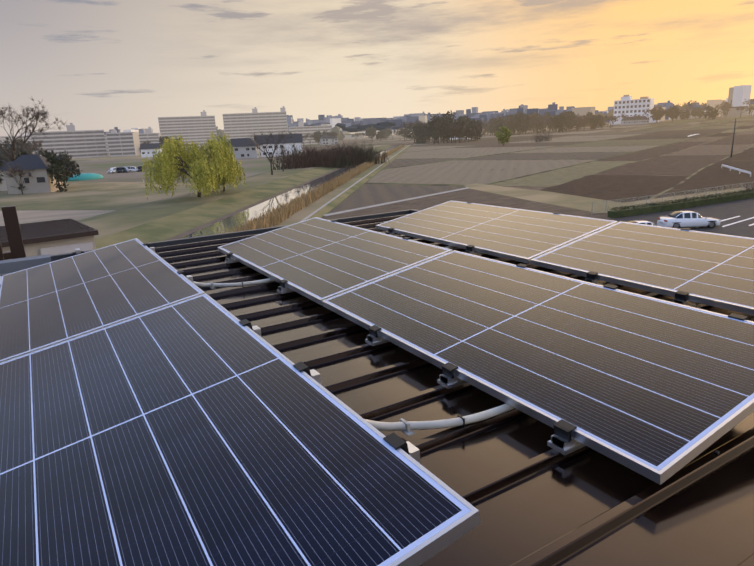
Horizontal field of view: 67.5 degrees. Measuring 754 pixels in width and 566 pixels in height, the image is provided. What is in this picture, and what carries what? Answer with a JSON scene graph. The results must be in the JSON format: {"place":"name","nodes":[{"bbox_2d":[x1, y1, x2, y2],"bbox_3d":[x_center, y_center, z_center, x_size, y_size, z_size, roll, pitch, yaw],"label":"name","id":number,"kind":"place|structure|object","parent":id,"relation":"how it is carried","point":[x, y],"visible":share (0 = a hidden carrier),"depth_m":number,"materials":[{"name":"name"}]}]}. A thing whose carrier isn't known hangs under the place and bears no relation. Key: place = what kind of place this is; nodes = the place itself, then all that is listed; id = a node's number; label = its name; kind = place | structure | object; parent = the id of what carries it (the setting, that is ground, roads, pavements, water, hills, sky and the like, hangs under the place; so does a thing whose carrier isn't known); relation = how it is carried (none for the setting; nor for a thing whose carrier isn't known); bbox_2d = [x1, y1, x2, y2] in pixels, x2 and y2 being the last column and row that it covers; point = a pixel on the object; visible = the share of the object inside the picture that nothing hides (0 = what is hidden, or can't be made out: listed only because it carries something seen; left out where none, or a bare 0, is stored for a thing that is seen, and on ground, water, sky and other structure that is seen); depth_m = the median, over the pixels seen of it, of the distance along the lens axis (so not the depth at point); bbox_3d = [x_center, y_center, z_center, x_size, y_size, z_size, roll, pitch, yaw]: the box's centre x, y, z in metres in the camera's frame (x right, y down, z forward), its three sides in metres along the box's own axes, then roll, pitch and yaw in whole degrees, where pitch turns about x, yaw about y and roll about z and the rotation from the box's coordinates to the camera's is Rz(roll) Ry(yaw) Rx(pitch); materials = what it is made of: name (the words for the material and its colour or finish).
{"place":"outdoors","nodes":[
{"label":"outdoors","id":0,"kind":"place"},
{"bbox_2d":[222,145,404,232],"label":"reed bank","id":1,"kind":"structure","parent":0,"point":[273,217],"depth_m":75.28,"materials":[{"name":"brown plant"}]},
{"bbox_2d":[320,135,337,144],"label":"house","id":2,"kind":"structure","parent":0,"point":[326,140],"depth_m":499.25,"materials":[{"name":"grey paint"}]},
{"bbox_2d":[0,209,753,565],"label":"roof","id":3,"kind":"structure","parent":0,"point":[522,487],"depth_m":1.83,"materials":[{"name":"brown metal"}]},
{"bbox_2d":[0,205,50,273],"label":"roof corner posts","id":4,"kind":"object","parent":3,"relation":"on","point":[18,260],"visible":0.94,"depth_m":5.19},
{"bbox_2d":[193,246,514,435],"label":"conduits","id":5,"kind":"object","parent":3,"relation":"on","point":[405,427],"visible":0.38,"depth_m":2.04,"materials":[{"name":"plastic"}]},
{"bbox_2d":[0,201,747,462],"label":"panel mounting clamps","id":6,"kind":"object","parent":3,"relation":"on","point":[562,441],"visible":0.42,"depth_m":2.37,"materials":[{"name":"black metal"}]},
{"bbox_2d":[0,200,753,565],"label":"solar panels","id":7,"kind":"object","parent":3,"relation":"on","point":[156,408],"visible":1,"depth_m":2.12,"materials":[{"name":"glass"}]},
{"bbox_2d":[0,115,753,210],"bbox_3d":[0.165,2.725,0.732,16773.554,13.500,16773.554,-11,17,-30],"label":"terrain","id":8,"kind":"structure","parent":0,"point":[692,165],"depth_m":110.88,"materials":[{"name":"brown soil"}]},
{"bbox_2d":[0,158,7,183],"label":"belt tree","id":9,"kind":"object","parent":8,"relation":"on","point":[1,163],"visible":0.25,"depth_m":128.50,"materials":[{"name":"green plant"}]},
{"bbox_2d":[0,159,8,190],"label":"house","id":10,"kind":"structure","parent":8,"relation":"on","point":[3,186],"depth_m":128.93,"materials":[{"name":"grey paint"}]},
{"bbox_2d":[0,144,10,160],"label":"belt tree","id":11,"kind":"object","parent":8,"relation":"on","point":[5,159],"visible":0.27,"depth_m":272.21,"materials":[{"name":"green plant"}]},
{"bbox_2d":[0,137,31,160],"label":"belt tree","id":12,"kind":"object","parent":8,"relation":"on","point":[8,149],"visible":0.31,"depth_m":273.96,"materials":[{"name":"green plant"}]},
{"bbox_2d":[0,135,32,152],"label":"building","id":13,"kind":"structure","parent":8,"relation":"on","point":[2,139],"depth_m":646.26,"materials":[{"name":"grey"}]},
{"bbox_2d":[15,138,38,153],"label":"belt tree","id":14,"kind":"object","parent":8,"relation":"on","point":[19,142],"visible":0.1,"depth_m":282.91,"materials":[{"name":"brown plant"}]},
{"bbox_2d":[19,137,42,154],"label":"belt tree","id":15,"kind":"object","parent":8,"relation":"on","point":[35,145],"visible":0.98,"depth_m":263.40,"materials":[{"name":"brown plant"}]},
{"bbox_2d":[0,154,64,194],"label":"house","id":16,"kind":"structure","parent":8,"relation":"on","point":[40,180],"depth_m":118.42,"materials":[{"name":"beige paint"}]},
{"bbox_2d":[0,97,67,161],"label":"bare tree","id":17,"kind":"object","parent":8,"relation":"on","point":[37,114],"visible":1,"depth_m":136.04,"materials":[{"name":"brown plant"}]},
{"bbox_2d":[11,147,58,158],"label":"belt tree","id":18,"kind":"object","parent":8,"relation":"on","point":[44,153],"visible":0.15,"depth_m":133.42,"materials":[{"name":"brown plant"}]},
{"bbox_2d":[46,154,68,191],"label":"evergreen tree","id":19,"kind":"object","parent":8,"relation":"on","point":[55,170],"depth_m":118.00,"materials":[{"name":"green plant"}]},
{"bbox_2d":[29,123,107,157],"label":"apartment building","id":20,"kind":"structure","parent":8,"relation":"on","point":[81,143],"depth_m":405.29,"materials":[{"name":"grey concrete"}]},
{"bbox_2d":[56,150,83,186],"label":"belt tree","id":21,"kind":"object","parent":8,"relation":"on","point":[69,168],"visible":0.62,"depth_m":129.63,"materials":[{"name":"green plant"}]},
{"bbox_2d":[68,173,103,180],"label":"tarp heap","id":22,"kind":"object","parent":8,"relation":"on","point":[87,176],"visible":0.5,"depth_m":154.57,"materials":[{"name":"teal plastic"}]},
{"bbox_2d":[105,129,116,152],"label":"building","id":23,"kind":"structure","parent":8,"relation":"on","point":[113,131],"depth_m":563.30,"materials":[{"name":"grey concrete"}]},
{"bbox_2d":[106,132,140,156],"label":"apartment building","id":24,"kind":"structure","parent":8,"relation":"on","point":[123,143],"depth_m":405.79,"materials":[{"name":"grey"}]},
{"bbox_2d":[139,127,160,143],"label":"building","id":25,"kind":"structure","parent":8,"relation":"on","point":[150,135],"depth_m":499.14,"materials":[{"name":"grey concrete"}]},
{"bbox_2d":[139,143,162,156],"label":"house","id":26,"kind":"structure","parent":8,"relation":"on","point":[147,150],"depth_m":351.80,"materials":[{"name":"white"}]},
{"bbox_2d":[159,136,170,144],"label":"belt tree","id":27,"kind":"object","parent":8,"relation":"on","point":[161,140],"visible":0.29,"depth_m":430.51,"materials":[{"name":"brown plant"}]},
{"bbox_2d":[158,110,216,149],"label":"apartment building","id":28,"kind":"structure","parent":8,"relation":"on","point":[194,129],"depth_m":560.17,"materials":[{"name":"grey concrete"}]},
{"bbox_2d":[225,138,260,158],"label":"house","id":29,"kind":"structure","parent":8,"relation":"on","point":[242,149],"depth_m":261.78,"materials":[{"name":"grey"}]},
{"bbox_2d":[78,145,411,248],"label":"canal and levee","id":30,"kind":"structure","parent":8,"relation":"on","point":[185,215],"depth_m":76.92,"materials":[{"name":"green plant"}]},
{"bbox_2d":[142,131,240,198],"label":"willow","id":31,"kind":"object","parent":30,"relation":"on","point":[172,157],"visible":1,"depth_m":83.57,"materials":[{"name":"green plant"}]},
{"bbox_2d":[203,161,246,191],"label":"willow","id":32,"kind":"object","parent":30,"relation":"on","point":[219,181],"visible":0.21,"depth_m":94.46,"materials":[{"name":"green plant"}]},
{"bbox_2d":[245,128,294,174],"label":"bare tree","id":33,"kind":"object","parent":30,"relation":"on","point":[275,148],"visible":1,"depth_m":131.30,"materials":[{"name":"brown plant"}]},
{"bbox_2d":[270,145,285,170],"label":"tree","id":34,"kind":"object","parent":30,"relation":"on","point":[283,150],"visible":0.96,"depth_m":142.41,"materials":[{"name":"brown plant"}]},
{"bbox_2d":[266,141,388,169],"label":"hedge","id":35,"kind":"object","parent":30,"relation":"on","point":[349,156],"visible":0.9,"depth_m":158.09,"materials":[{"name":"brown plant"}]},
{"bbox_2d":[222,106,287,141],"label":"apartment building","id":36,"kind":"structure","parent":8,"relation":"on","point":[240,125],"depth_m":564.66,"materials":[{"name":"grey concrete"}]},
{"bbox_2d":[254,134,302,156],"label":"house","id":37,"kind":"structure","parent":8,"relation":"on","point":[296,139],"depth_m":269.90,"materials":[{"name":"white"}]},
{"bbox_2d":[288,120,330,144],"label":"building","id":38,"kind":"structure","parent":8,"relation":"on","point":[301,128],"depth_m":562.65,"materials":[{"name":"grey"}]},
{"bbox_2d":[305,133,314,145],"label":"belt tree","id":39,"kind":"object","parent":8,"relation":"on","point":[307,135],"visible":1,"depth_m":469.06,"materials":[{"name":"brown plant"}]},
{"bbox_2d":[315,131,328,143],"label":"belt tree","id":40,"kind":"object","parent":8,"relation":"on","point":[319,137],"visible":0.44,"depth_m":539.11,"materials":[{"name":"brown plant"}]},
{"bbox_2d":[325,131,337,140],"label":"belt tree","id":41,"kind":"object","parent":8,"relation":"on","point":[334,134],"visible":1,"depth_m":480.86,"materials":[{"name":"brown plant"}]},
{"bbox_2d":[364,125,376,137],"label":"belt tree","id":42,"kind":"object","parent":8,"relation":"on","point":[370,132],"visible":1,"depth_m":550.54,"materials":[{"name":"brown plant"}]},
{"bbox_2d":[0,134,753,237],"bbox_3d":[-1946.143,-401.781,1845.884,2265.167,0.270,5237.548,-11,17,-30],"label":"ground overlays","id":43,"kind":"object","parent":8,"relation":"on","point":[79,200],"visible":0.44,"depth_m":82.47,"materials":[{"name":"grey plant"}]},
{"bbox_2d":[3,161,33,193],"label":"belt tree","id":44,"kind":"object","parent":43,"relation":"on","point":[12,171],"visible":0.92,"depth_m":116.19,"materials":[{"name":"brown plant"}]},
{"bbox_2d":[0,218,98,259],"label":"neighbour garage","id":45,"kind":"structure","parent":43,"relation":"on","point":[61,236],"depth_m":40.94,"materials":[{"name":"brown"}]},
{"bbox_2d":[107,167,116,172],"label":"car","id":46,"kind":"object","parent":43,"relation":"on","point":[113,170],"visible":0.77,"depth_m":183.27,"materials":[{"name":"white paint"}]},
{"bbox_2d":[117,167,123,172],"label":"car","id":47,"kind":"object","parent":43,"relation":"on","point":[119,169],"visible":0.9,"depth_m":183.70,"materials":[{"name":"grey paint"}]},
{"bbox_2d":[127,166,137,171],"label":"car","id":48,"kind":"object","parent":43,"relation":"on","point":[133,168],"visible":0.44,"depth_m":184.94,"materials":[{"name":"white paint"}]},
{"bbox_2d":[629,220,655,225],"bbox_3d":[22.022,-4.405,46.536,4.640,1.479,2.100,-3,15,-3],"label":"white saloon car","id":49,"kind":"object","parent":43,"relation":"on","point":[645,222],"visible":0.12,"depth_m":45.84,"materials":[{"name":"white paint"}]},
{"bbox_2d":[591,182,753,214],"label":"hedge","id":50,"kind":"object","parent":43,"relation":"on","point":[663,199],"visible":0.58,"depth_m":63.97,"materials":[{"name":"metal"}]},
{"bbox_2d":[657,210,720,228],"bbox_3d":[27.862,-5.698,50.410,4.940,1.479,2.100,-3,15,-1],"label":"white saloon car","id":51,"kind":"object","parent":43,"relation":"on","point":[680,219],"visible":0.98,"depth_m":49.63,"materials":[{"name":"white paint"}]},
{"bbox_2d":[376,130,385,139],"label":"belt tree","id":52,"kind":"object","parent":8,"relation":"on","point":[380,135],"visible":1,"depth_m":554.10,"materials":[{"name":"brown plant"}]},
{"bbox_2d":[381,127,391,138],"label":"belt tree","id":53,"kind":"object","parent":8,"relation":"on","point":[388,132],"visible":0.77,"depth_m":605.55,"materials":[{"name":"brown plant"}]},
{"bbox_2d":[24,85,753,138],"bbox_3d":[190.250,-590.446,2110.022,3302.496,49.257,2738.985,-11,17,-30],"label":"distant town","id":54,"kind":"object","parent":8,"relation":"on","point":[738,95],"visible":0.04,"depth_m":798.04,"materials":[{"name":"grey"}]},
{"bbox_2d":[720,101,732,116],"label":"belt tree","id":55,"kind":"object","parent":54,"relation":"on","point":[724,104],"visible":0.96,"depth_m":742.66,"materials":[{"name":"brown plant"}]},
{"bbox_2d":[395,128,410,140],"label":"belt tree","id":56,"kind":"object","parent":8,"relation":"on","point":[404,133],"visible":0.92,"depth_m":507.03,"materials":[{"name":"brown plant"}]},
{"bbox_2d":[401,119,422,142],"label":"belt tree","id":57,"kind":"object","parent":8,"relation":"on","point":[410,124],"visible":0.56,"depth_m":421.82,"materials":[{"name":"brown plant"}]},
{"bbox_2d":[104,99,753,134],"bbox_3d":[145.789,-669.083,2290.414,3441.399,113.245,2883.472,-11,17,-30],"label":"city skyline","id":58,"kind":"object","parent":8,"relation":"on","point":[551,109],"visible":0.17,"depth_m":1518.24,"materials":[{"name":"grey"}]},
{"bbox_2d":[297,114,666,131],"bbox_3d":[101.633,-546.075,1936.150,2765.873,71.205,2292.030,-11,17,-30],"label":"buildings","id":59,"kind":"structure","parent":8,"relation":"on","point":[380,126],"depth_m":1077.51,"materials":[{"name":"grey"}]},
{"bbox_2d":[216,104,753,143],"bbox_3d":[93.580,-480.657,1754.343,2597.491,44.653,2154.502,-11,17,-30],"label":"buildings","id":60,"kind":"structure","parent":8,"relation":"on","point":[340,133],"depth_m":802.56,"materials":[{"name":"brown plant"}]},
{"bbox_2d":[322,116,753,218],"bbox_3d":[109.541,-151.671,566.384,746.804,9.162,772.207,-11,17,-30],"label":"field plots","id":61,"kind":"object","parent":8,"relation":"on","point":[418,170],"visible":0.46,"depth_m":185.37,"materials":[{"name":"soil"}]},
{"bbox_2d":[407,123,426,143],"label":"belt tree","id":62,"kind":"object","parent":61,"relation":"on","point":[421,139],"visible":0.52,"depth_m":403.78,"materials":[{"name":"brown plant"}]},
{"bbox_2d":[414,123,429,140],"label":"belt tree","id":63,"kind":"object","parent":61,"relation":"on","point":[421,134],"visible":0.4,"depth_m":398.97,"materials":[{"name":"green plant"}]},
{"bbox_2d":[422,120,445,139],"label":"belt tree","id":64,"kind":"object","parent":61,"relation":"on","point":[436,129],"visible":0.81,"depth_m":381.59,"materials":[{"name":"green plant"}]},
{"bbox_2d":[424,114,447,142],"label":"belt tree","id":65,"kind":"object","parent":61,"relation":"on","point":[436,119],"visible":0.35,"depth_m":381.46,"materials":[{"name":"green plant"}]},
{"bbox_2d":[431,116,454,142],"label":"belt tree","id":66,"kind":"object","parent":61,"relation":"on","point":[448,133],"visible":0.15,"depth_m":383.87,"materials":[{"name":"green plant"}]},
{"bbox_2d":[441,111,465,142],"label":"belt tree","id":67,"kind":"object","parent":61,"relation":"on","point":[460,119],"visible":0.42,"depth_m":383.88,"materials":[{"name":"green plant"}]},
{"bbox_2d":[449,122,462,142],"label":"belt tree","id":68,"kind":"object","parent":61,"relation":"on","point":[453,125],"visible":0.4,"depth_m":379.90,"materials":[{"name":"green plant"}]},
{"bbox_2d":[453,126,465,142],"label":"belt tree","id":69,"kind":"object","parent":61,"relation":"on","point":[459,131],"visible":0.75,"depth_m":381.63,"materials":[{"name":"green plant"}]},
{"bbox_2d":[457,115,474,140],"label":"belt tree","id":70,"kind":"object","parent":61,"relation":"on","point":[467,119],"visible":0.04,"depth_m":437.19,"materials":[{"name":"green plant"}]},
{"bbox_2d":[459,120,477,141],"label":"belt tree","id":71,"kind":"object","parent":61,"relation":"on","point":[470,131],"visible":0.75,"depth_m":396.51,"materials":[{"name":"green plant"}]},
{"bbox_2d":[465,119,484,140],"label":"belt tree","id":72,"kind":"object","parent":61,"relation":"on","point":[466,121],"visible":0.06,"depth_m":424.24,"materials":[{"name":"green plant"}]},
{"bbox_2d":[468,120,483,140],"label":"belt tree","id":73,"kind":"object","parent":61,"relation":"on","point":[478,122],"visible":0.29,"depth_m":409.39,"materials":[{"name":"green plant"}]},
{"bbox_2d":[487,116,506,133],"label":"belt tree","id":74,"kind":"object","parent":61,"relation":"on","point":[494,122],"visible":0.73,"depth_m":569.12,"materials":[{"name":"brown plant"}]},
{"bbox_2d":[496,122,505,132],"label":"belt tree","id":75,"kind":"object","parent":61,"relation":"on","point":[498,126],"visible":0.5,"depth_m":505.85,"materials":[{"name":"brown plant"}]},
{"bbox_2d":[494,125,512,145],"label":"spring tree","id":76,"kind":"object","parent":61,"relation":"on","point":[504,137],"depth_m":282.77,"materials":[{"name":"green plant"}]},
{"bbox_2d":[505,115,516,134],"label":"belt tree","id":77,"kind":"object","parent":61,"relation":"on","point":[507,123],"visible":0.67,"depth_m":549.55,"materials":[{"name":"brown plant"}]},
{"bbox_2d":[505,111,525,134],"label":"belt tree","id":78,"kind":"object","parent":61,"relation":"on","point":[515,127],"visible":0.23,"depth_m":558.41,"materials":[{"name":"brown plant"}]},
{"bbox_2d":[507,111,530,134],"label":"belt tree","id":79,"kind":"object","parent":61,"relation":"on","point":[524,118],"visible":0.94,"depth_m":549.44,"materials":[{"name":"brown plant"}]},
{"bbox_2d":[528,112,539,132],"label":"belt tree","id":80,"kind":"object","parent":61,"relation":"on","point":[534,127],"visible":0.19,"depth_m":625.83,"materials":[{"name":"brown plant"}]},
{"bbox_2d":[528,112,546,133],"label":"belt tree","id":81,"kind":"object","parent":61,"relation":"on","point":[533,118],"visible":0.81,"depth_m":554.74,"materials":[{"name":"brown plant"}]},
{"bbox_2d":[531,133,552,141],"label":"field bushes","id":82,"kind":"object","parent":61,"relation":"on","point":[541,138],"depth_m":326.28,"materials":[{"name":"brown plant"}]},
{"bbox_2d":[534,112,551,132],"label":"belt tree","id":83,"kind":"object","parent":61,"relation":"on","point":[546,114],"visible":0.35,"depth_m":606.41,"materials":[{"name":"brown plant"}]},
{"bbox_2d":[537,116,552,132],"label":"belt tree","id":84,"kind":"object","parent":61,"relation":"on","point":[542,120],"visible":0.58,"depth_m":550.50,"materials":[{"name":"brown plant"}]},
{"bbox_2d":[543,119,553,128],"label":"belt tree","id":85,"kind":"object","parent":61,"relation":"on","point":[546,123],"visible":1,"depth_m":544.48,"materials":[{"name":"brown plant"}]},
{"bbox_2d":[549,113,567,132],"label":"belt tree","id":86,"kind":"object","parent":61,"relation":"on","point":[559,121],"visible":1,"depth_m":546.34,"materials":[{"name":"brown plant"}]},
{"bbox_2d":[559,110,575,130],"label":"belt tree","id":87,"kind":"object","parent":61,"relation":"on","point":[570,118],"visible":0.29,"depth_m":587.27,"materials":[{"name":"brown plant"}]},
{"bbox_2d":[571,117,583,126],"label":"belt tree","id":88,"kind":"object","parent":61,"relation":"on","point":[578,119],"visible":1,"depth_m":550.74,"materials":[{"name":"brown plant"}]},
{"bbox_2d":[578,115,590,129],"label":"belt tree","id":89,"kind":"object","parent":61,"relation":"on","point":[586,118],"visible":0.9,"depth_m":587.10,"materials":[{"name":"brown plant"}]},
{"bbox_2d":[582,111,597,128],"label":"belt tree","id":90,"kind":"object","parent":61,"relation":"on","point":[591,115],"visible":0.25,"depth_m":618.69,"materials":[{"name":"brown plant"}]},
{"bbox_2d":[589,114,604,128],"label":"belt tree","id":91,"kind":"object","parent":61,"relation":"on","point":[594,120],"visible":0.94,"depth_m":586.41,"materials":[{"name":"brown plant"}]},
{"bbox_2d":[606,116,617,127],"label":"belt tree","id":92,"kind":"object","parent":61,"relation":"on","point":[611,118],"visible":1,"depth_m":591.72,"materials":[{"name":"brown plant"}]},
{"bbox_2d":[609,95,658,124],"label":"white hotel","id":93,"kind":"structure","parent":61,"relation":"on","point":[626,105],"depth_m":716.18,"materials":[{"name":"white concrete"}]},
{"bbox_2d":[621,116,648,124],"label":"building","id":94,"kind":"structure","parent":61,"relation":"on","point":[633,120],"depth_m":665.12,"materials":[{"name":"grey concrete"}]},
{"bbox_2d":[650,107,666,122],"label":"belt tree","id":95,"kind":"object","parent":61,"relation":"on","point":[657,114],"visible":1,"depth_m":644.53,"materials":[{"name":"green plant"}]},
{"bbox_2d":[667,105,681,121],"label":"belt tree","id":96,"kind":"object","parent":61,"relation":"on","point":[673,112],"visible":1,"depth_m":650.89,"materials":[{"name":"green plant"}]},
{"bbox_2d":[679,109,691,119],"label":"belt tree","id":97,"kind":"object","parent":61,"relation":"on","point":[686,114],"visible":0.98,"depth_m":689.28,"materials":[{"name":"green plant"}]},
{"bbox_2d":[691,109,701,118],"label":"belt tree","id":98,"kind":"object","parent":61,"relation":"on","point":[697,112],"visible":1,"depth_m":701.69,"materials":[{"name":"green plant"}]},
{"bbox_2d":[702,105,719,119],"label":"belt tree","id":99,"kind":"object","parent":61,"relation":"on","point":[711,112],"visible":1,"depth_m":629.53,"materials":[{"name":"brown plant"}]},
{"bbox_2d":[607,188,753,217],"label":"hedge","id":100,"kind":"object","parent":8,"relation":"on","point":[648,208],"visible":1,"depth_m":61.00,"materials":[{"name":"green plant"}]},
{"bbox_2d":[683,100,698,109],"bbox_3d":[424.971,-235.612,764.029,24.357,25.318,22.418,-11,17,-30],"label":"house","id":101,"kind":"structure","parent":8,"relation":"on","point":[685,106],"depth_m":759.70,"materials":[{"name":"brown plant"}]},
{"bbox_2d":[694,107,704,118],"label":"belt tree","id":102,"kind":"object","parent":8,"relation":"on","point":[701,110],"visible":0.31,"depth_m":735.06,"materials":[{"name":"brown plant"}]},
{"bbox_2d":[731,119,735,156],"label":"utility pole","id":103,"kind":"object","parent":8,"relation":"on","point":[733,138],"visible":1,"depth_m":135.36,"materials":[{"name":"grey concrete"}]},
{"bbox_2d":[721,164,750,176],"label":"guard rail","id":104,"kind":"object","parent":8,"relation":"on","point":[739,170],"visible":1,"depth_m":98.24,"materials":[{"name":"white metal"}]},
{"bbox_2d":[0,0,753,135],"label":"sky","id":105,"kind":"structure","parent":0,"point":[105,65],"materials":[{"name":"grey"}]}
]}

